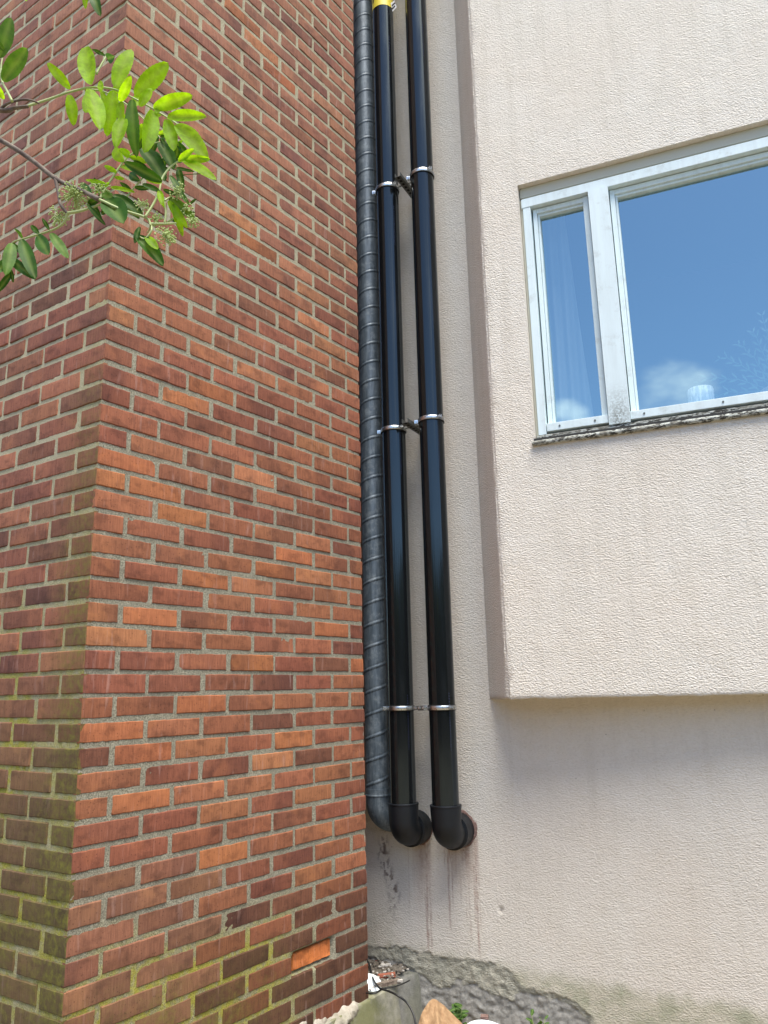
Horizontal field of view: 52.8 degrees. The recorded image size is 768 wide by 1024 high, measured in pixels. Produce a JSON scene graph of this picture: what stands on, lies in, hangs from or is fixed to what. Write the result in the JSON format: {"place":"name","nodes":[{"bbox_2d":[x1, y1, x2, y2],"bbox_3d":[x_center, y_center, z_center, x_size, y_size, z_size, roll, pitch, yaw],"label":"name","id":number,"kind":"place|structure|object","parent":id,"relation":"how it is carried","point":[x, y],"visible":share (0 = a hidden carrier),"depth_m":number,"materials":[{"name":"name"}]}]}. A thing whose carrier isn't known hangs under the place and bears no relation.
{"place":"outdoors","nodes":[
{"label":"outdoors","id":0,"kind":"place"},
{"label":"ground","id":1,"kind":"structure","parent":0,"visible":0},
{"bbox_2d":[0,0,215,290],"bbox_3d":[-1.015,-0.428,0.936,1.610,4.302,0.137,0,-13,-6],"label":"rowan tree","id":2,"kind":"object","parent":1,"relation":"on","point":[105,111],"visible":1,"depth_m":0.98,"materials":[{"name":"green plant"}]},
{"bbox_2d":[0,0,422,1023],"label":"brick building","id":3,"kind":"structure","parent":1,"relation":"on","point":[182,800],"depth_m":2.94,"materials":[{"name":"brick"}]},
{"bbox_2d":[366,980,409,993],"bbox_3d":[0.025,2.025,3.296,0.228,0.014,0.044,7,-15,-31],"label":"cable","id":4,"kind":"object","parent":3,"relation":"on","point":[388,987],"visible":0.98,"depth_m":3.28,"materials":[{"name":"black plastic"}]},
{"bbox_2d":[367,959,409,990],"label":"gravel","id":5,"kind":"structure","parent":1,"relation":"on","point":[398,971],"depth_m":3.49,"materials":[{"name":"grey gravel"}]},
{"bbox_2d":[367,973,380,992],"bbox_3d":[-0.059,2.032,3.332,0.099,0.057,0.096,-1,-13,0],"label":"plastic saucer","id":6,"kind":"object","parent":5,"relation":"on","point":[370,982],"visible":0.5,"depth_m":3.34,"materials":[{"name":"white plastic"}]},
{"bbox_2d":[378,972,395,978],"bbox_3d":[0.011,2.058,3.437,0.086,0.015,0.025,2,-13,-15],"label":"brick shard","id":7,"kind":"object","parent":5,"relation":"on","point":[381,975],"visible":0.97,"depth_m":3.43,"materials":[{"name":"red brick"}]},
{"bbox_2d":[377,978,400,986],"bbox_3d":[0.018,2.037,3.347,0.126,0.017,0.020,6,-15,-27],"label":"wood stick","id":8,"kind":"object","parent":5,"relation":"on","point":[387,983],"visible":0.85,"depth_m":3.34,"materials":[{"name":"wood"}]},
{"bbox_2d":[480,1014,488,1019],"bbox_3d":[0.408,2.050,3.137,0.034,0.015,0.033,-4,-13,10],"label":"brick crumb","id":9,"kind":"object","parent":5,"relation":"on","point":[484,1017],"visible":1,"depth_m":3.13,"materials":[{"name":"red brick"}]},
{"bbox_2d":[367,960,416,1023],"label":"cable","id":10,"kind":"object","parent":1,"relation":"on","point":[395,994],"visible":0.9,"depth_m":3.20,"materials":[{"name":"black plastic"}]},
{"bbox_2d":[418,999,461,1023],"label":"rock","id":11,"kind":"object","parent":1,"relation":"on","point":[435,1011],"visible":1,"depth_m":2.95,"materials":[{"name":"stone"}]},
{"bbox_2d":[449,1003,468,1023],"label":"weed","id":12,"kind":"object","parent":1,"relation":"on","point":[459,1014],"visible":0.6,"depth_m":3.23,"materials":[{"name":"green plant"}]},
{"bbox_2d":[468,1020,496,1023],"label":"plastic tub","id":13,"kind":"object","parent":1,"relation":"on","point":[481,1022],"visible":1,"depth_m":3.11,"materials":[{"name":"white plastic"}]},
{"bbox_2d":[526,1009,549,1023],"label":"weed","id":14,"kind":"object","parent":1,"relation":"on","point":[532,1013],"visible":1,"depth_m":3.13,"materials":[{"name":"green plant"}]},
{"bbox_2d":[352,0,767,1023],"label":"rendered house","id":15,"kind":"structure","parent":1,"relation":"on","point":[608,588],"depth_m":3.48,"materials":[{"name":"beige paint"}]},
{"bbox_2d":[353,0,390,831],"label":"zinc downpipe","id":16,"kind":"object","parent":15,"relation":"attached to","point":[377,791],"visible":0.98,"depth_m":3.98,"materials":[{"name":"grey metal"}]},
{"bbox_2d":[372,0,431,846],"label":"black pipe","id":17,"kind":"object","parent":15,"relation":"attached to","point":[410,824],"visible":1,"depth_m":3.85,"materials":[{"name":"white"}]},
{"bbox_2d":[372,166,434,198],"bbox_3d":[0.111,-1.784,4.195,0.279,0.040,0.311,4,-14,-22],"label":"pipe bracket","id":18,"kind":"object","parent":15,"relation":"attached to","point":[403,182],"visible":0.77,"depth_m":4.18,"materials":[{"name":"silver metal"}]},
{"bbox_2d":[377,414,444,434],"bbox_3d":[0.141,-0.434,3.884,0.279,0.040,0.311,4,-14,-22],"label":"pipe bracket","id":19,"kind":"object","parent":15,"relation":"attached to","point":[412,425],"visible":0.76,"depth_m":3.87,"materials":[{"name":"silver metal"}]},
{"bbox_2d":[383,705,456,710],"bbox_3d":[0.189,0.916,3.623,0.366,0.024,0.221,-8,-15,26],"label":"pipe bracket","id":20,"kind":"object","parent":15,"relation":"attached to","point":[423,708],"visible":0.96,"depth_m":3.56,"materials":[{"name":"silver metal"}]},
{"bbox_2d":[405,0,473,850],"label":"black pipe","id":21,"kind":"object","parent":15,"relation":"attached to","point":[452,826],"visible":1,"depth_m":3.75,"materials":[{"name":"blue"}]},
{"bbox_2d":[541,215,593,421],"bbox_3d":[0.881,-0.930,3.808,0.220,1.177,0.038,-7,-14,22],"label":"curtain","id":22,"kind":"object","parent":15,"relation":"hanging from","point":[572,396],"visible":0.7,"depth_m":3.80,"materials":[{"name":"grey fabric"}]},
{"bbox_2d":[520,124,767,445],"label":"window","id":23,"kind":"structure","parent":15,"relation":"in","point":[593,192],"depth_m":3.55,"materials":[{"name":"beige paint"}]},
{"bbox_2d":[687,385,714,402],"bbox_3d":[1.409,-0.473,3.428,0.110,0.153,0.110,-1,-13,0],"label":"candle glass","id":24,"kind":"object","parent":15,"relation":"on","point":[699,393],"visible":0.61,"depth_m":3.39,"materials":[{"name":"glass"}]},
{"bbox_2d":[693,311,767,398],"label":"houseplant","id":25,"kind":"object","parent":15,"relation":"on","point":[762,372],"visible":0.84,"depth_m":3.46,"materials":[{"name":"plant"}]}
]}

